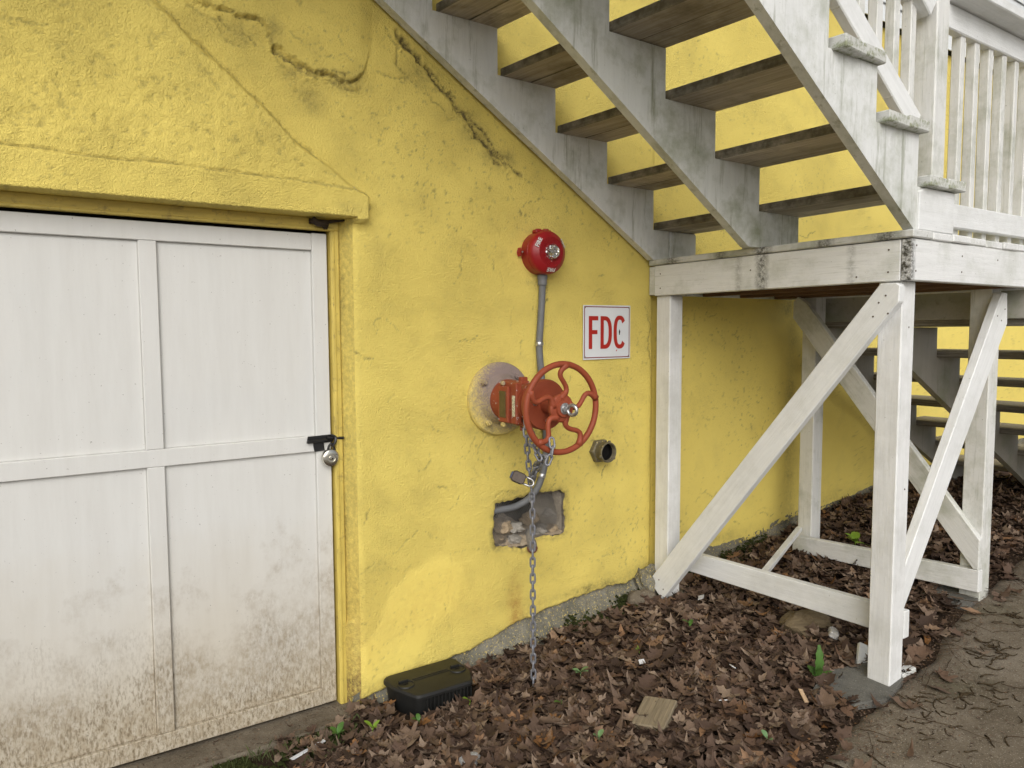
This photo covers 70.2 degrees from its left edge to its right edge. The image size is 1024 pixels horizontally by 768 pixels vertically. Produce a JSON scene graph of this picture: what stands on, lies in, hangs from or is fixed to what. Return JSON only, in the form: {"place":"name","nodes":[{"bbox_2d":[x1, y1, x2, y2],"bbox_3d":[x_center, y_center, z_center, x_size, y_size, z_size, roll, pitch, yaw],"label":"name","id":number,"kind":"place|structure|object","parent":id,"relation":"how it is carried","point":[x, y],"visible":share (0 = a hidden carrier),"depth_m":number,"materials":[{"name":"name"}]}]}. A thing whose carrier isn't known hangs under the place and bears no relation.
{"place":"outdoors","nodes":[
{"label":"outdoors","id":0,"kind":"place"},
{"bbox_2d":[249,457,1023,767],"bbox_3d":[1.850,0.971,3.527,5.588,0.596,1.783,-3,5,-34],"label":"leaf litter","id":1,"kind":"object","parent":0,"point":[1008,510],"visible":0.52,"depth_m":2.96,"materials":[{"name":"plant"}]},
{"bbox_2d":[212,713,363,767],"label":"grass","id":2,"kind":"structure","parent":1,"relation":"on","point":[272,750],"depth_m":2.57,"materials":[{"name":"plant"}]},
{"bbox_2d":[285,748,311,762],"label":"fallen leaf","id":3,"kind":"object","parent":1,"relation":"on","point":[300,759],"visible":1,"depth_m":2.52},
{"bbox_2d":[290,739,325,759],"bbox_3d":[-0.720,1.291,2.569,0.016,0.007,0.145,3,6,38],"label":"plastic strip","id":4,"kind":"object","parent":1,"relation":"on","point":[296,756],"visible":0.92,"depth_m":2.54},
{"bbox_2d":[325,714,344,727],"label":"fallen leaf","id":5,"kind":"object","parent":1,"relation":"on","point":[338,719],"visible":0.68,"depth_m":2.74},
{"bbox_2d":[325,739,344,748],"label":"fallen leaf","id":6,"kind":"object","parent":1,"relation":"on","point":[330,744],"visible":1,"depth_m":2.56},
{"bbox_2d":[329,722,343,738],"bbox_3d":[-0.630,1.260,2.632,0.052,0.050,0.044,-2,5,-26],"label":"sprout","id":7,"kind":"object","parent":1,"relation":"on","point":[338,730],"visible":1,"depth_m":2.64,"materials":[{"name":"green plant"}]},
{"bbox_2d":[342,749,367,763],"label":"fallen leaf","id":8,"kind":"object","parent":1,"relation":"on","point":[350,755],"visible":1,"depth_m":2.50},
{"bbox_2d":[357,712,382,725],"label":"fallen leaf","id":9,"kind":"object","parent":1,"relation":"on","point":[372,718],"visible":0.73,"depth_m":2.73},
{"bbox_2d":[367,749,389,761],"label":"fallen leaf","id":10,"kind":"object","parent":1,"relation":"on","point":[380,752],"visible":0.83,"depth_m":2.52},
{"bbox_2d":[382,703,395,715],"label":"fallen leaf","id":11,"kind":"object","parent":1,"relation":"on","point":[390,710],"visible":0.92,"depth_m":2.79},
{"bbox_2d":[387,733,415,746],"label":"fallen leaf","id":12,"kind":"object","parent":1,"relation":"on","point":[410,743],"visible":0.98,"depth_m":2.58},
{"bbox_2d":[396,721,419,739],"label":"fallen leaf","id":13,"kind":"object","parent":1,"relation":"on","point":[407,731],"visible":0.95,"depth_m":2.64,"materials":[{"name":"plant"}]},
{"bbox_2d":[400,713,431,724],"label":"fallen leaf","id":14,"kind":"object","parent":1,"relation":"on","point":[411,719],"visible":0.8,"depth_m":2.72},
{"bbox_2d":[402,717,431,725],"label":"fallen leaf","id":15,"kind":"object","parent":1,"relation":"on","point":[425,721],"visible":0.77,"depth_m":2.69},
{"bbox_2d":[416,736,431,758],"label":"fallen leaf","id":16,"kind":"object","parent":1,"relation":"on","point":[422,743],"visible":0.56,"depth_m":2.57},
{"bbox_2d":[417,724,436,741],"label":"fallen leaf","id":17,"kind":"object","parent":1,"relation":"on","point":[427,731],"visible":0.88,"depth_m":2.65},
{"bbox_2d":[383,658,471,717],"bbox_3d":[-0.322,1.222,2.925,0.334,0.112,0.235,-3,5,-34],"label":"bait station","id":18,"kind":"object","parent":1,"relation":"on","point":[421,689],"visible":0.86,"depth_m":2.87,"materials":[{"name":"black plastic"}]},
{"bbox_2d":[446,734,465,748],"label":"fallen leaf","id":19,"kind":"object","parent":1,"relation":"on","point":[448,740],"visible":0.97,"depth_m":2.56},
{"bbox_2d":[446,734,470,750],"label":"fallen leaf","id":20,"kind":"object","parent":1,"relation":"on","point":[454,741],"visible":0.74,"depth_m":2.58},
{"bbox_2d":[459,752,480,765],"bbox_3d":[-0.149,1.299,2.495,0.083,0.057,0.070,0,4,4],"label":"rock","id":21,"kind":"object","parent":1,"relation":"on","point":[461,760],"visible":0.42,"depth_m":2.50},
{"bbox_2d":[458,723,489,741],"bbox_3d":[-0.135,1.254,2.610,0.122,0.029,0.080,5,17,3],"label":"fallen leaf","id":22,"kind":"object","parent":1,"relation":"on","point":[472,737],"visible":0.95,"depth_m":2.61,"materials":[{"name":"plant"}]},
{"bbox_2d":[463,720,486,731],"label":"fallen leaf","id":23,"kind":"object","parent":1,"relation":"on","point":[477,723],"visible":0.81,"depth_m":2.68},
{"bbox_2d":[470,687,483,707],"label":"fallen leaf","id":24,"kind":"object","parent":1,"relation":"on","point":[478,692],"visible":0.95,"depth_m":2.88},
{"bbox_2d":[212,533,770,767],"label":"moss","id":25,"kind":"object","parent":1,"relation":"on","point":[621,601],"visible":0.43,"depth_m":3.43,"materials":[{"name":"plant"}]},
{"bbox_2d":[494,742,510,759],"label":"fallen leaf","id":26,"kind":"object","parent":1,"relation":"on","point":[500,750],"visible":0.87,"depth_m":2.52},
{"bbox_2d":[495,722,512,732],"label":"fallen leaf","id":27,"kind":"object","parent":1,"relation":"on","point":[501,727],"visible":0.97,"depth_m":2.65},
{"bbox_2d":[0,0,1023,767],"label":"building","id":28,"kind":"structure","parent":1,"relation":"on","point":[256,258],"depth_m":2.75,"materials":[{"name":"yellow paint"}]},
{"bbox_2d":[0,211,343,767],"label":"door","id":29,"kind":"structure","parent":28,"relation":"in","point":[167,562],"depth_m":2.51,"materials":[{"name":"white paint"}]},
{"bbox_2d":[321,442,338,466],"bbox_3d":[-0.705,0.273,2.822,0.069,0.094,0.034,-3,5,-34],"label":"padlock","id":30,"kind":"object","parent":29,"relation":"hanging from","point":[329,457],"visible":1,"depth_m":2.81,"materials":[{"name":"metal"}]},
{"bbox_2d":[494,274,548,513],"bbox_3d":[0.005,0.042,3.235,0.354,1.066,0.050,-2,4,-21],"label":"conduit","id":31,"kind":"object","parent":28,"relation":"attached to","point":[542,284],"visible":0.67,"depth_m":3.25,"materials":[{"name":"grey plastic"}]},
{"bbox_2d":[467,361,598,454],"bbox_3d":[0.087,0.083,2.968,0.366,0.366,0.528,-3,5,-34],"label":"valve","id":32,"kind":"object","parent":28,"relation":"attached to","point":[503,398],"visible":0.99,"depth_m":2.90,"materials":[{"name":"red paint"}]},
{"bbox_2d":[499,391,505,417],"bbox_3d":[-0.038,0.082,2.971,0.004,0.108,0.044,-3,5,-34],"label":"window","id":33,"kind":"structure","parent":32,"relation":"in","point":[502,394],"depth_m":2.97,"materials":[{"name":"glass"}]},
{"bbox_2d":[498,386,509,422],"bbox_3d":[-0.032,0.082,2.974,0.012,0.148,0.072,-3,5,-34],"label":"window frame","id":34,"kind":"structure","parent":32,"relation":"in","point":[500,388],"depth_m":2.95,"materials":[{"name":"red paint"}]},
{"bbox_2d":[522,420,555,686],"bbox_3d":[0.098,0.700,2.877,0.068,1.116,0.218,-2,4,-24],"label":"chain","id":35,"kind":"object","parent":32,"relation":"hanging from","point":[538,463],"visible":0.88,"depth_m":2.94,"materials":[{"name":"metal"}]},
{"bbox_2d":[510,470,534,486],"bbox_3d":[0.040,0.376,2.889,0.101,0.069,0.032,-1,4,-6],"label":"padlock","id":36,"kind":"object","parent":35,"relation":"hanging from","point":[517,477],"visible":1,"depth_m":2.88,"materials":[{"name":"metal"}]},
{"bbox_2d":[517,229,564,274],"bbox_3d":[0.151,-0.584,3.200,0.237,0.204,0.141,-3,5,-34],"label":"fire alarm","id":37,"kind":"object","parent":28,"relation":"attached to","point":[540,251],"visible":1,"depth_m":3.17,"materials":[{"name":"red plastic"}]},
{"bbox_2d":[589,439,615,462],"bbox_3d":[0.438,0.322,3.494,0.120,0.107,0.082,-3,5,-34],"label":"hose connection","id":38,"kind":"object","parent":28,"relation":"attached to","point":[602,450],"visible":1,"depth_m":3.48,"materials":[{"name":"gold metal"}]},
{"bbox_2d":[583,305,629,359],"bbox_3d":[0.458,-0.249,3.499,0.301,0.260,0.005,-3,5,-34],"label":"sign","id":39,"kind":"object","parent":28,"relation":"attached to","point":[606,331],"visible":1,"depth_m":3.50,"materials":[{"name":"white metal"}]},
{"bbox_2d":[527,712,546,733],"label":"fallen leaf","id":40,"kind":"object","parent":1,"relation":"on","point":[534,719],"visible":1,"depth_m":2.65,"materials":[{"name":"plant"}]},
{"bbox_2d":[532,732,543,754],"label":"fallen leaf","id":41,"kind":"object","parent":1,"relation":"on","point":[535,748],"visible":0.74,"depth_m":2.54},
{"bbox_2d":[533,731,555,748],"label":"fallen leaf","id":42,"kind":"object","parent":1,"relation":"on","point":[537,740],"visible":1,"depth_m":2.56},
{"bbox_2d":[538,714,561,722],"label":"fallen leaf","id":43,"kind":"object","parent":1,"relation":"on","point":[548,719],"visible":1,"depth_m":2.66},
{"bbox_2d":[537,685,563,694],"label":"fallen leaf","id":44,"kind":"object","parent":1,"relation":"on","point":[558,687],"visible":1,"depth_m":2.89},
{"bbox_2d":[553,731,572,739],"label":"fallen leaf","id":45,"kind":"object","parent":1,"relation":"on","point":[561,734],"visible":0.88,"depth_m":2.59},
{"bbox_2d":[563,647,582,659],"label":"fallen leaf","id":46,"kind":"object","parent":1,"relation":"on","point":[570,651],"visible":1,"depth_m":3.17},
{"bbox_2d":[565,701,580,717],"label":"fallen leaf","id":47,"kind":"object","parent":1,"relation":"on","point":[569,711],"visible":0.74,"depth_m":2.75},
{"bbox_2d":[131,545,1023,767],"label":"leaf crumbs","id":48,"kind":"object","parent":1,"relation":"on","point":[846,718],"visible":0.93,"depth_m":2.65,"materials":[{"name":"plant"}]},
{"bbox_2d":[578,707,595,725],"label":"fallen leaf","id":49,"kind":"object","parent":1,"relation":"on","point":[582,713],"visible":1,"depth_m":2.69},
{"bbox_2d":[583,648,604,659],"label":"fallen leaf","id":50,"kind":"object","parent":1,"relation":"on","point":[591,653],"visible":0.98,"depth_m":3.15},
{"bbox_2d":[598,740,611,754],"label":"fallen leaf","id":51,"kind":"object","parent":1,"relation":"on","point":[602,744],"visible":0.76,"depth_m":2.52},
{"bbox_2d":[600,686,619,701],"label":"fallen leaf","id":52,"kind":"object","parent":1,"relation":"on","point":[610,693],"visible":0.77,"depth_m":2.85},
{"bbox_2d":[606,707,623,735],"bbox_3d":[0.370,1.214,2.599,0.031,0.051,0.136,-10,15,40],"label":"fallen leaf","id":53,"kind":"object","parent":1,"relation":"on","point":[619,723],"visible":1,"depth_m":2.62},
{"bbox_2d":[609,680,626,700],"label":"fallen leaf","id":54,"kind":"object","parent":1,"relation":"on","point":[616,695],"visible":0.97,"depth_m":2.82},
{"bbox_2d":[611,697,630,710],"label":"fallen leaf","id":55,"kind":"object","parent":1,"relation":"on","point":[621,703],"visible":0.83,"depth_m":2.75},
{"bbox_2d":[609,720,636,731],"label":"fallen leaf","id":56,"kind":"object","parent":1,"relation":"on","point":[614,725],"visible":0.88,"depth_m":2.62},
{"bbox_2d":[619,638,642,656],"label":"fallen leaf","id":57,"kind":"object","parent":1,"relation":"on","point":[631,653],"visible":0.97,"depth_m":3.14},
{"bbox_2d":[627,588,656,608],"bbox_3d":[0.659,1.091,3.666,0.201,0.126,0.101,-3,5,-34],"label":"rubble lump","id":58,"kind":"object","parent":1,"relation":"on","point":[635,597],"visible":0.52,"depth_m":3.62,"materials":[{"name":"concrete"}]},
{"bbox_2d":[635,563,656,591],"bbox_3d":[0.695,1.002,3.714,0.148,0.169,0.117,-3,5,-34],"label":"rubble lump","id":59,"kind":"object","parent":58,"relation":"on","point":[644,578],"visible":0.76,"depth_m":3.67,"materials":[{"name":"stone"}]},
{"bbox_2d":[637,735,651,752],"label":"fallen leaf","id":60,"kind":"object","parent":1,"relation":"on","point":[646,743],"visible":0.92,"depth_m":2.53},
{"bbox_2d":[638,674,659,689],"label":"fallen leaf","id":61,"kind":"object","parent":1,"relation":"on","point":[647,682],"visible":1,"depth_m":2.88,"materials":[{"name":"plant"}]},
{"bbox_2d":[640,634,664,646],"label":"fallen leaf","id":62,"kind":"object","parent":1,"relation":"on","point":[653,642],"visible":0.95,"depth_m":3.19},
{"bbox_2d":[631,696,677,731],"bbox_3d":[0.527,1.226,2.684,0.127,0.047,0.174,-4,10,29],"label":"wood block","id":63,"kind":"object","parent":1,"relation":"on","point":[661,710],"depth_m":2.67,"materials":[{"name":"wood"}]},
{"bbox_2d":[648,660,671,668],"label":"fallen leaf","id":64,"kind":"object","parent":1,"relation":"on","point":[657,663],"visible":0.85,"depth_m":3.02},
{"bbox_2d":[653,733,681,748],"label":"fallen leaf","id":65,"kind":"object","parent":1,"relation":"on","point":[668,743],"visible":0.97,"depth_m":2.52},
{"bbox_2d":[665,612,679,629],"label":"fallen leaf","id":66,"kind":"object","parent":1,"relation":"on","point":[670,620],"visible":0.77,"depth_m":3.35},
{"bbox_2d":[664,750,686,767],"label":"fallen leaf","id":67,"kind":"object","parent":1,"relation":"on","point":[669,752],"visible":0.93,"depth_m":2.45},
{"bbox_2d":[681,720,696,734],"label":"fallen leaf","id":68,"kind":"object","parent":1,"relation":"on","point":[689,724],"visible":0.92,"depth_m":2.59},
{"bbox_2d":[678,649,700,663],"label":"fallen leaf","id":69,"kind":"object","parent":1,"relation":"on","point":[696,655],"visible":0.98,"depth_m":3.04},
{"bbox_2d":[694,719,719,732],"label":"fallen leaf","id":70,"kind":"object","parent":1,"relation":"on","point":[705,723],"visible":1,"depth_m":2.58,"materials":[{"name":"plant"}]},
{"bbox_2d":[702,733,717,754],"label":"fallen leaf","id":71,"kind":"object","parent":1,"relation":"on","point":[711,740],"visible":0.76,"depth_m":2.48,"materials":[{"name":"plant"}]},
{"bbox_2d":[704,694,737,709],"bbox_3d":[0.766,1.179,2.684,0.103,0.045,0.100,-2,4,-17],"label":"fallen leaf","id":72,"kind":"object","parent":1,"relation":"on","point":[718,705],"visible":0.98,"depth_m":2.69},
{"bbox_2d":[716,685,739,697],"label":"fallen leaf","id":73,"kind":"object","parent":1,"relation":"on","point":[723,690],"visible":1,"depth_m":2.77,"materials":[{"name":"plant"}]},
{"bbox_2d":[718,697,745,719],"bbox_3d":[0.797,1.185,2.652,0.118,0.035,0.098,-31,25,-26],"label":"fallen leaf","id":74,"kind":"object","parent":1,"relation":"on","point":[731,703],"visible":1,"depth_m":2.67,"materials":[{"name":"plant"}]},
{"bbox_2d":[721,744,744,753],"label":"fallen leaf","id":75,"kind":"object","parent":1,"relation":"on","point":[733,748],"visible":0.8,"depth_m":2.45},
{"bbox_2d":[724,720,745,732],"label":"fallen leaf","id":76,"kind":"object","parent":1,"relation":"on","point":[733,723],"visible":0.85,"depth_m":2.58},
{"bbox_2d":[733,731,760,748],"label":"fallen leaf","id":77,"kind":"object","parent":1,"relation":"on","point":[739,735],"visible":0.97,"depth_m":2.50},
{"bbox_2d":[741,738,764,756],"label":"fallen leaf","id":78,"kind":"object","parent":1,"relation":"on","point":[748,750],"visible":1,"depth_m":2.42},
{"bbox_2d":[744,720,763,738],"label":"fallen leaf","id":79,"kind":"object","parent":1,"relation":"on","point":[748,725],"visible":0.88,"depth_m":2.55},
{"bbox_2d":[748,654,767,667],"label":"fallen leaf","id":80,"kind":"object","parent":1,"relation":"on","point":[756,659],"visible":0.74,"depth_m":2.97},
{"bbox_2d":[744,727,772,746],"bbox_3d":[0.834,1.208,2.486,0.098,0.030,0.075,-14,18,-15],"label":"fallen leaf","id":81,"kind":"object","parent":1,"relation":"on","point":[752,734],"visible":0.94,"depth_m":2.49,"materials":[{"name":"plant"}]},
{"bbox_2d":[763,729,784,747],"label":"fallen leaf","id":82,"kind":"object","parent":1,"relation":"on","point":[769,742],"visible":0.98,"depth_m":2.47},
{"bbox_2d":[768,711,783,727],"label":"fallen leaf","id":83,"kind":"object","parent":1,"relation":"on","point":[777,720],"visible":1,"depth_m":2.57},
{"bbox_2d":[767,708,791,719],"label":"fallen leaf","id":84,"kind":"object","parent":1,"relation":"on","point":[778,711],"visible":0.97,"depth_m":2.62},
{"bbox_2d":[767,650,794,659],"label":"fallen leaf","id":85,"kind":"object","parent":1,"relation":"on","point":[776,654],"visible":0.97,"depth_m":3.00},
{"bbox_2d":[776,685,796,700],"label":"fallen leaf","id":86,"kind":"object","parent":1,"relation":"on","point":[785,690],"visible":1,"depth_m":2.73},
{"bbox_2d":[784,715,810,741],"bbox_3d":[0.968,1.185,2.491,0.074,0.029,0.112,7,21,-40],"label":"fallen leaf","id":87,"kind":"object","parent":1,"relation":"on","point":[793,731],"visible":1,"depth_m":2.49,"materials":[{"name":"plant"}]},
{"bbox_2d":[785,720,810,736],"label":"fallen leaf","id":88,"kind":"object","parent":1,"relation":"on","point":[806,726],"visible":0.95,"depth_m":2.50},
{"bbox_2d":[790,712,813,727],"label":"fallen leaf","id":89,"kind":"object","parent":1,"relation":"on","point":[801,721],"visible":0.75,"depth_m":2.58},
{"bbox_2d":[790,698,813,707],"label":"fallen leaf","id":90,"kind":"object","parent":1,"relation":"on","point":[799,703],"visible":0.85,"depth_m":2.68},
{"bbox_2d":[791,645,815,657],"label":"fallen leaf","id":91,"kind":"object","parent":1,"relation":"on","point":[801,652],"visible":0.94,"depth_m":3.01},
{"bbox_2d":[779,609,832,638],"bbox_3d":[1.312,1.075,3.248,0.242,0.143,0.168,-1,4,-14],"label":"rock","id":92,"kind":"object","parent":1,"relation":"on","point":[797,621],"visible":0.64,"depth_m":3.20,"materials":[{"name":"stone"}]},
{"bbox_2d":[797,633,821,652],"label":"fallen leaf","id":93,"kind":"object","parent":1,"relation":"on","point":[802,642],"visible":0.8,"depth_m":3.06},
{"bbox_2d":[801,743,818,757],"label":"fallen leaf","id":94,"kind":"object","parent":1,"relation":"on","point":[809,752],"visible":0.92,"depth_m":2.41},
{"bbox_2d":[807,645,831,675],"bbox_3d":[1.183,1.070,2.820,0.074,0.139,0.094,-3,5,-34],"label":"weed","id":95,"kind":"object","parent":1,"relation":"on","point":[817,670],"visible":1,"depth_m":2.79,"materials":[{"name":"green plant"}]},
{"bbox_2d":[809,687,838,708],"bbox_3d":[1.135,1.152,2.638,0.080,0.032,0.105,-24,16,-10],"label":"fallen leaf","id":96,"kind":"object","parent":1,"relation":"on","point":[826,698],"visible":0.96,"depth_m":2.65,"materials":[{"name":"plant"}]},
{"bbox_2d":[827,626,838,639],"bbox_3d":[1.383,1.071,3.135,0.043,0.028,0.076,19,11,19],"label":"stone","id":97,"kind":"object","parent":1,"relation":"on","point":[833,632],"visible":1,"depth_m":3.11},
{"bbox_2d":[649,0,1023,685],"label":"stair landing","id":98,"kind":"object","parent":1,"relation":"on","point":[949,260],"visible":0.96,"depth_m":3.00,"materials":[{"name":"paint"}]},
{"bbox_2d":[374,0,965,259],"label":"staircase","id":99,"kind":"structure","parent":98,"relation":"on","point":[620,62],"depth_m":2.70,"materials":[{"name":"white paint"}]},
{"bbox_2d":[762,527,801,571],"bbox_3d":[1.382,0.855,3.729,0.033,0.025,0.870,2,7,32],"label":"loose board","id":100,"kind":"object","parent":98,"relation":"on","point":[772,562],"visible":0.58,"depth_m":3.71,"materials":[{"name":"white paint"}]},
{"bbox_2d":[828,651,854,666],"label":"fallen leaf","id":101,"kind":"object","parent":1,"relation":"on","point":[837,661],"visible":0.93,"depth_m":2.93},
{"bbox_2d":[836,697,853,718],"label":"fallen leaf","id":102,"kind":"object","parent":1,"relation":"on","point":[848,712],"visible":1,"depth_m":2.61,"materials":[{"name":"plant"}]},
{"bbox_2d":[845,532,869,546],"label":"seedling","id":103,"kind":"object","parent":1,"relation":"on","point":[854,536],"visible":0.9,"depth_m":3.91,"materials":[{"name":"green plant"}]},
{"bbox_2d":[813,662,902,709],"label":"stone slab","id":104,"kind":"structure","parent":1,"relation":"on","point":[851,681],"depth_m":2.74,"materials":[{"name":"stone"}]},
{"bbox_2d":[855,642,867,663],"bbox_3d":[1.406,1.103,2.925,0.040,0.020,0.123,23,52,7],"label":"wood scrap","id":105,"kind":"object","parent":104,"relation":"on","point":[862,649],"visible":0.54,"depth_m":2.93,"materials":[{"name":"white paint"}]},
{"bbox_2d":[901,663,915,677],"bbox_3d":[1.523,1.114,2.830,0.081,0.020,0.050,-10,8,-26],"label":"wood scrap","id":106,"kind":"object","parent":1,"relation":"on","point":[905,667],"visible":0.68,"depth_m":2.82,"materials":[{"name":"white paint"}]},
{"bbox_2d":[902,633,920,648],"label":"fallen leaf","id":107,"kind":"object","parent":1,"relation":"on","point":[906,641],"visible":0.56,"depth_m":3.00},
{"bbox_2d":[905,644,929,662],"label":"fallen leaf","id":108,"kind":"object","parent":1,"relation":"on","point":[920,651],"visible":0.98,"depth_m":2.93,"materials":[{"name":"plant"}]},
{"bbox_2d":[825,319,1023,485],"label":"staircase","id":109,"kind":"structure","parent":1,"relation":"on","point":[937,376],"depth_m":4.05,"materials":[{"name":"paint"}]},
{"bbox_2d":[915,614,941,627],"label":"fallen leaf","id":110,"kind":"object","parent":1,"relation":"on","point":[923,620],"visible":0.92,"depth_m":3.15,"materials":[{"name":"plant"}]},
{"bbox_2d":[941,593,957,605],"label":"fallen leaf","id":111,"kind":"object","parent":1,"relation":"on","point":[947,602],"visible":1,"depth_m":3.33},
{"bbox_2d":[922,585,978,610],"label":"stone slab","id":112,"kind":"structure","parent":1,"relation":"on","point":[954,591],"depth_m":3.36,"materials":[{"name":"stone"}]},
{"bbox_2d":[823,557,1023,767],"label":"path","id":113,"kind":"structure","parent":0,"point":[1003,754],"depth_m":2.57,"materials":[{"name":"soil"}]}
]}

